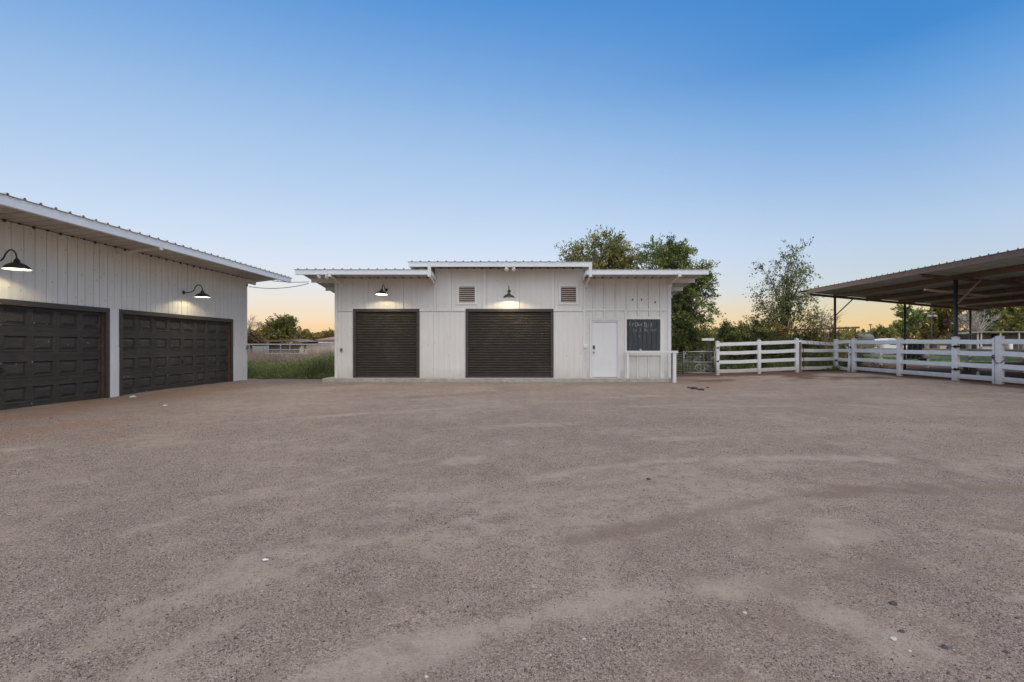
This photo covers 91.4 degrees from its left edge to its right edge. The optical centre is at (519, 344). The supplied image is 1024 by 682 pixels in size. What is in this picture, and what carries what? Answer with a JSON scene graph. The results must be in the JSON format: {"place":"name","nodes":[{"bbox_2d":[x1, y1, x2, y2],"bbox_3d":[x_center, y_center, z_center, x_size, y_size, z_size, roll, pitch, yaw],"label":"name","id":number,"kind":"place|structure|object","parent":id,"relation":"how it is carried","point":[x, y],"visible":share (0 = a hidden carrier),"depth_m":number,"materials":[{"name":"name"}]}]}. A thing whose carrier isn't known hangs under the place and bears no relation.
{"place":"outdoors","nodes":[
{"label":"outdoors","id":0,"kind":"place"},
{"bbox_2d":[251,356,300,365],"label":"dry grass","id":1,"kind":"structure","parent":0,"point":[260,360],"depth_m":24.73,"materials":[{"name":"brown plant"}]},
{"bbox_2d":[247,347,334,362],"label":"dry grass","id":2,"kind":"structure","parent":0,"point":[258,355],"depth_m":35.42,"materials":[{"name":"brown plant"}]},
{"bbox_2d":[306,342,331,352],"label":"flat shed","id":3,"kind":"structure","parent":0,"point":[319,347],"depth_m":70.00,"materials":[{"name":"white metal"}]},
{"bbox_2d":[316,337,334,351],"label":"house","id":4,"kind":"structure","parent":0,"point":[331,339],"depth_m":86.00,"materials":[{"name":"plastic"}]},
{"bbox_2d":[0,347,1023,681],"bbox_3d":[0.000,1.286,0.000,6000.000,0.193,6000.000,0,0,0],"label":"ground","id":5,"kind":"structure","parent":0,"point":[836,399],"depth_m":3.80,"materials":[{"name":"brown gravel"}]},
{"bbox_2d":[0,192,291,409],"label":"garage building","id":6,"kind":"structure","parent":5,"relation":"on","point":[92,308],"depth_m":12.39,"materials":[{"name":"white wood"}]},
{"bbox_2d":[0,249,31,270],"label":"gooseneck lamp","id":7,"kind":"object","parent":6,"relation":"attached to","point":[16,264],"visible":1,"depth_m":9.64,"materials":[{"name":"black metal"}]},
{"bbox_2d":[0,298,109,409],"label":"garage door","id":8,"kind":"structure","parent":6,"relation":"in","point":[71,354],"depth_m":11.10,"materials":[{"name":"brown paint"}]},
{"bbox_2d":[119,309,232,395],"bbox_3d":[-10.339,0.205,15.370,0.144,2.239,5.086,0,0,0],"label":"garage door","id":9,"kind":"structure","parent":6,"relation":"in","point":[163,345],"depth_m":14.89,"materials":[{"name":"brown paint"}]},
{"bbox_2d":[182,284,210,297],"bbox_3d":[-9.903,-1.652,15.305,0.795,0.393,0.430,0,0,0],"label":"gooseneck lamp","id":10,"kind":"object","parent":6,"relation":"attached to","point":[202,294],"visible":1,"depth_m":15.27,"materials":[{"name":"black metal"}]},
{"bbox_2d":[249,283,308,288],"bbox_3d":[-9.054,-2.198,18.750,2.414,0.184,0.024,0,0,7],"label":"cable","id":11,"kind":"object","parent":6,"relation":"attached to","point":[278,288],"visible":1,"depth_m":18.75,"materials":[{"name":"plastic"}]},
{"bbox_2d":[247,313,264,332],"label":"bare tree","id":12,"kind":"object","parent":5,"relation":"on","point":[250,324],"visible":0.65,"depth_m":61.98,"materials":[{"name":"plant"}]},
{"bbox_2d":[247,327,266,352],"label":"broadleaf tree","id":13,"kind":"object","parent":5,"relation":"on","point":[252,337],"visible":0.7,"depth_m":59.68,"materials":[{"name":"green plant"}]},
{"bbox_2d":[252,345,268,355],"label":"stock panel","id":14,"kind":"object","parent":5,"relation":"on","point":[260,347],"visible":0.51,"depth_m":47.00,"materials":[{"name":"grey metal"}]},
{"bbox_2d":[254,312,300,342],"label":"broadleaf tree","id":15,"kind":"object","parent":5,"relation":"on","point":[282,328],"visible":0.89,"depth_m":65.04,"materials":[{"name":"green plant"}]},
{"bbox_2d":[249,339,317,352],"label":"shade roof","id":16,"kind":"structure","parent":5,"relation":"on","point":[302,341],"depth_m":63.00,"materials":[{"name":"brown metal"}]},
{"bbox_2d":[265,353,307,369],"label":"pipe gate","id":17,"kind":"structure","parent":5,"relation":"on","point":[286,355],"depth_m":22.18,"materials":[{"name":"grey metal"}]},
{"bbox_2d":[247,344,334,354],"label":"pipe fence","id":18,"kind":"object","parent":5,"relation":"on","point":[293,344],"visible":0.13,"depth_m":47.95,"materials":[{"name":"metal"}]},
{"bbox_2d":[247,350,334,378],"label":"weeds","id":19,"kind":"object","parent":5,"relation":"on","point":[314,371],"visible":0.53,"depth_m":21.01,"materials":[{"name":"green plant"}]},
{"bbox_2d":[293,329,319,351],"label":"broadleaf tree","id":20,"kind":"object","parent":5,"relation":"on","point":[303,334],"visible":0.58,"depth_m":97.86,"materials":[{"name":"green plant"}]},
{"bbox_2d":[317,327,334,338],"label":"broadleaf tree","id":21,"kind":"object","parent":5,"relation":"on","point":[325,334],"visible":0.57,"depth_m":99.23,"materials":[{"name":"green plant"}]},
{"bbox_2d":[294,261,709,382],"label":"storage barn","id":22,"kind":"structure","parent":5,"relation":"on","point":[445,321],"depth_m":18.50,"materials":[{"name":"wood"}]},
{"bbox_2d":[376,284,387,295],"bbox_3d":[-4.949,-1.986,18.083,0.430,0.411,0.835,0,0,0],"label":"gooseneck lamp","id":23,"kind":"object","parent":22,"relation":"attached to","point":[381,292],"visible":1,"depth_m":17.87,"materials":[{"name":"black metal"}]},
{"bbox_2d":[503,286,514,297],"bbox_3d":[-0.402,-1.906,18.113,0.430,0.480,0.775,0,0,0],"label":"gooseneck lamp","id":24,"kind":"object","parent":22,"relation":"attached to","point":[508,295],"visible":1,"depth_m":17.83,"materials":[{"name":"black metal"}]},
{"bbox_2d":[504,267,515,270],"bbox_3d":[-0.353,-2.725,17.816,0.410,0.219,0.148,0,0,0],"label":"flood light","id":25,"kind":"object","parent":22,"relation":"attached to","point":[507,269],"visible":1,"depth_m":17.80,"materials":[{"name":"white plastic"}]},
{"bbox_2d":[589,318,620,377],"bbox_3d":[3.126,0.114,18.504,1.179,2.211,0.152,0,0,0],"label":"door","id":26,"kind":"structure","parent":22,"relation":"in","point":[604,333],"depth_m":18.52,"materials":[{"name":"white paint"}]},
{"bbox_2d":[554,225,654,268],"bbox_3d":[4.446,-2.832,28.803,5.874,8.600,5.264,0,0,42],"label":"broadleaf tree","id":27,"kind":"object","parent":5,"relation":"on","point":[611,251],"visible":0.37,"depth_m":28.31,"materials":[{"name":"green plant"}]},
{"bbox_2d":[247,325,1008,348],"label":"treeline","id":28,"kind":"object","parent":5,"relation":"on","point":[841,330],"visible":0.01,"depth_m":150.50,"materials":[{"name":"green plant"}]},
{"bbox_2d":[625,350,677,382],"bbox_3d":[4.749,0.782,18.103,1.854,1.256,0.148,0,0,10],"label":"hitching rail","id":29,"kind":"object","parent":5,"relation":"on","point":[673,365],"visible":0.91,"depth_m":18.02,"materials":[{"name":"white paint"}]},
{"bbox_2d":[671,352,682,373],"bbox_3d":[6.812,0.810,22.430,0.937,1.000,0.040,0,0,2],"label":"panel","id":30,"kind":"object","parent":5,"relation":"on","point":[681,363],"visible":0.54,"depth_m":22.42,"materials":[{"name":"grey metal"}]},
{"bbox_2d":[630,232,725,362],"bbox_3d":[8.523,-2.329,27.533,5.279,7.588,3.928,0,0,0],"label":"broadleaf tree","id":31,"kind":"object","parent":5,"relation":"on","point":[683,302],"visible":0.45,"depth_m":26.88,"materials":[{"name":"green plant"}]},
{"bbox_2d":[671,314,732,364],"bbox_3d":[9.273,0.217,26.624,3.503,3.675,2.815,0,0,0],"label":"shrub","id":32,"kind":"object","parent":5,"relation":"on","point":[678,345],"visible":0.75,"depth_m":26.28,"materials":[{"name":"green plant"}]},
{"bbox_2d":[695,363,713,370],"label":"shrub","id":33,"kind":"object","parent":5,"relation":"on","point":[704,367],"visible":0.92,"depth_m":22.79,"materials":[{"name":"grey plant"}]},
{"bbox_2d":[702,338,713,371],"bbox_3d":[8.986,0.525,23.965,0.574,1.670,0.210,0,0,0],"label":"rail post","id":34,"kind":"object","parent":5,"relation":"on","point":[708,349],"visible":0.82,"depth_m":23.95,"materials":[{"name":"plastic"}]},
{"bbox_2d":[697,322,752,360],"bbox_3d":[11.203,0.201,27.501,3.496,2.948,2.596,0,0,0],"label":"shrub","id":35,"kind":"object","parent":5,"relation":"on","point":[729,331],"visible":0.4,"depth_m":27.11,"materials":[{"name":"green plant"}]},
{"bbox_2d":[714,318,756,357],"bbox_3d":[12.749,0.180,29.754,2.595,3.543,2.323,0,0,-36],"label":"shrub","id":36,"kind":"object","parent":5,"relation":"on","point":[728,323],"visible":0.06,"depth_m":29.41,"materials":[{"name":"green plant"}]},
{"bbox_2d":[728,315,782,367],"bbox_3d":[12.714,0.065,27.288,3.255,3.379,2.556,0,0,0],"label":"shrub","id":37,"kind":"object","parent":5,"relation":"on","point":[756,332],"visible":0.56,"depth_m":26.88,"materials":[{"name":"green plant"}]},
{"bbox_2d":[715,338,798,374],"bbox_3d":[10.601,0.577,22.322,3.884,1.740,0.215,0,0,-5],"label":"rail fence","id":38,"kind":"object","parent":5,"relation":"on","point":[758,360],"visible":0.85,"depth_m":22.26,"materials":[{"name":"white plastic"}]},
{"bbox_2d":[683,351,714,372],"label":"pipe gate","id":39,"kind":"structure","parent":38,"relation":"attached to","point":[690,362],"depth_m":22.28,"materials":[{"name":"grey metal"}]},
{"bbox_2d":[761,321,792,362],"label":"shrub","id":40,"kind":"object","parent":5,"relation":"on","point":[781,334],"visible":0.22,"depth_m":28.50,"materials":[{"name":"green plant"}]},
{"bbox_2d":[671,355,887,373],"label":"undergrowth","id":41,"kind":"object","parent":5,"relation":"on","point":[749,366],"visible":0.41,"depth_m":24.30,"materials":[{"name":"green plant"}]},
{"bbox_2d":[755,330,806,365],"bbox_3d":[13.819,0.478,26.747,3.119,2.727,2.556,0,0,0],"label":"shrub","id":42,"kind":"object","parent":5,"relation":"on","point":[782,347],"visible":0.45,"depth_m":26.40,"materials":[{"name":"green plant"}]},
{"bbox_2d":[740,236,839,337],"bbox_3d":[16.124,-2.517,30.337,5.588,7.961,5.142,0,0,38],"label":"broadleaf tree","id":43,"kind":"object","parent":5,"relation":"on","point":[784,306],"visible":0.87,"depth_m":30.25,"materials":[{"name":"green plant"}]},
{"bbox_2d":[799,341,801,371],"bbox_3d":[12.594,0.585,22.576,0.180,1.550,0.248,0,0,0],"label":"steel post","id":44,"kind":"object","parent":5,"relation":"on","point":[799,355],"visible":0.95,"depth_m":22.58,"materials":[{"name":"grey metal"}]},
{"bbox_2d":[785,328,844,361],"bbox_3d":[16.064,0.399,27.773,3.275,2.664,2.999,0,0,0],"label":"shrub","id":45,"kind":"object","parent":5,"relation":"on","point":[804,335],"visible":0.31,"depth_m":27.39,"materials":[{"name":"green plant"}]},
{"bbox_2d":[801,324,848,361],"bbox_3d":[18.599,0.212,30.900,3.443,3.189,2.464,0,0,0],"label":"shrub","id":46,"kind":"object","parent":5,"relation":"on","point":[831,339],"visible":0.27,"depth_m":30.80,"materials":[{"name":"green plant"}]},
{"bbox_2d":[790,326,859,347],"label":"shade roof","id":47,"kind":"structure","parent":5,"relation":"on","point":[839,328],"depth_m":58.00,"materials":[{"name":"brown paint"}]},
{"bbox_2d":[816,307,844,356],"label":"bare shrub","id":48,"kind":"object","parent":5,"relation":"on","point":[827,322],"visible":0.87,"depth_m":27.99,"materials":[{"name":"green plant"}]},
{"bbox_2d":[834,339,838,370],"bbox_3d":[15.188,0.536,24.043,0.194,1.625,0.185,0,0,0],"label":"corner post","id":49,"kind":"object","parent":5,"relation":"on","point":[836,353],"visible":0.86,"depth_m":23.98,"materials":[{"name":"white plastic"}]},
{"bbox_2d":[800,339,834,371],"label":"fence gate","id":50,"kind":"structure","parent":49,"relation":"attached to","point":[803,350],"depth_m":23.16,"materials":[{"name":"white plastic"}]},
{"bbox_2d":[837,340,850,370],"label":"fence gate","id":51,"kind":"structure","parent":49,"relation":"attached to","point":[848,359],"depth_m":23.21,"materials":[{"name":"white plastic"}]},
{"bbox_2d":[819,326,878,363],"bbox_3d":[21.320,0.205,33.068,3.951,3.190,2.803,0,0,0],"label":"shrub","id":52,"kind":"object","parent":5,"relation":"on","point":[844,336],"visible":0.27,"depth_m":32.79,"materials":[{"name":"green plant"}]},
{"bbox_2d":[853,333,873,357],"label":"water tank","id":53,"kind":"object","parent":5,"relation":"on","point":[868,336],"visible":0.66,"depth_m":47.28,"materials":[{"name":"grey plastic"}]},
{"bbox_2d":[866,324,898,338],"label":"broadleaf tree","id":54,"kind":"object","parent":5,"relation":"on","point":[880,331],"visible":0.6,"depth_m":69.35,"materials":[{"name":"green plant"}]},
{"bbox_2d":[874,338,907,354],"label":"camper trailer","id":55,"kind":"object","parent":5,"relation":"on","point":[889,345],"visible":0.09,"depth_m":58.00,"materials":[{"name":"white plastic"}]},
{"bbox_2d":[851,336,959,380],"bbox_3d":[15.175,0.527,20.082,0.220,1.645,5.505,0,0,0],"label":"rail fence","id":56,"kind":"object","parent":5,"relation":"on","point":[899,351],"visible":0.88,"depth_m":19.68,"materials":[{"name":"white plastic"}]},
{"bbox_2d":[951,337,994,383],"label":"fence gate","id":57,"kind":"structure","parent":56,"relation":"attached to","point":[979,365],"depth_m":16.57,"materials":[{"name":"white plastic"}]},
{"bbox_2d":[888,304,930,338],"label":"broadleaf tree","id":58,"kind":"object","parent":5,"relation":"on","point":[918,315],"visible":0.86,"depth_m":74.55,"materials":[{"name":"green plant"}]},
{"bbox_2d":[797,248,1023,368],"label":"shade canopy","id":59,"kind":"object","parent":5,"relation":"on","point":[981,283],"visible":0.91,"depth_m":20.84,"materials":[{"name":"metal"}]},
{"bbox_2d":[927,307,937,348],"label":"light pole","id":60,"kind":"object","parent":5,"relation":"on","point":[931,315],"visible":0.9,"depth_m":61.93,"materials":[{"name":"grey metal"}]},
{"bbox_2d":[845,344,1023,372],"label":"rail fence","id":61,"kind":"object","parent":5,"relation":"on","point":[966,358],"visible":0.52,"depth_m":26.11,"materials":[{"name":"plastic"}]},
{"bbox_2d":[907,344,926,360],"bbox_3d":[22.418,0.350,28.165,0.475,1.059,1.530,0,0,0],"label":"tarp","id":62,"kind":"object","parent":61,"relation":"hanging from","point":[915,347],"visible":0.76,"depth_m":28.27,"materials":[{"name":"black plastic"}]},
{"bbox_2d":[911,307,963,345],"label":"broadleaf tree","id":63,"kind":"object","parent":5,"relation":"on","point":[926,330],"visible":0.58,"depth_m":86.63,"materials":[{"name":"green plant"}]},
{"bbox_2d":[936,308,979,334],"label":"broadleaf tree","id":64,"kind":"object","parent":5,"relation":"on","point":[948,323],"visible":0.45,"depth_m":84.89,"materials":[{"name":"green plant"}]},
{"bbox_2d":[950,309,1002,333],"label":"bare tree","id":65,"kind":"object","parent":5,"relation":"on","point":[976,326],"visible":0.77,"depth_m":73.81,"materials":[{"name":"grey plant"}]},
{"bbox_2d":[946,331,1023,348],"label":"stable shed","id":66,"kind":"structure","parent":5,"relation":"on","point":[992,334],"depth_m":72.40,"materials":[{"name":"metal"}]},
{"bbox_2d":[965,308,1011,330],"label":"broadleaf tree","id":67,"kind":"object","parent":5,"relation":"on","point":[985,316],"visible":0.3,"depth_m":95.30,"materials":[{"name":"green plant"}]},
{"bbox_2d":[963,362,1023,374],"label":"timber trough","id":68,"kind":"object","parent":5,"relation":"on","point":[969,371],"visible":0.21,"depth_m":20.56,"materials":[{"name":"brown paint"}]},
{"bbox_2d":[987,306,1023,330],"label":"broadleaf tree","id":69,"kind":"object","parent":5,"relation":"on","point":[1015,315],"visible":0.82,"depth_m":89.34,"materials":[{"name":"green plant"}]},
{"bbox_2d":[994,336,1023,383],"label":"rail fence","id":70,"kind":"object","parent":5,"relation":"on","point":[1001,353],"visible":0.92,"depth_m":15.73,"materials":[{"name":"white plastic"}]},
{"bbox_2d":[0,0,1023,342],"label":"sky","id":71,"kind":"structure","parent":0,"point":[282,137],"materials":[{"name":"blue"}]},
{"bbox_2d":[583,345,586,377],"bbox_3d":[2.407,0.610,18.442,0.130,1.220,0.065,0,0,0],"label":"conduit box","id":72,"kind":"object","parent":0,"point":[584,346],"visible":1,"depth_m":18.44,"materials":[{"name":"white paint"}]},
{"bbox_2d":[711,353,1018,361],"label":"lawn","id":73,"kind":"structure","parent":0,"point":[893,358],"depth_m":45.54,"materials":[{"name":"green plant"}]}
]}

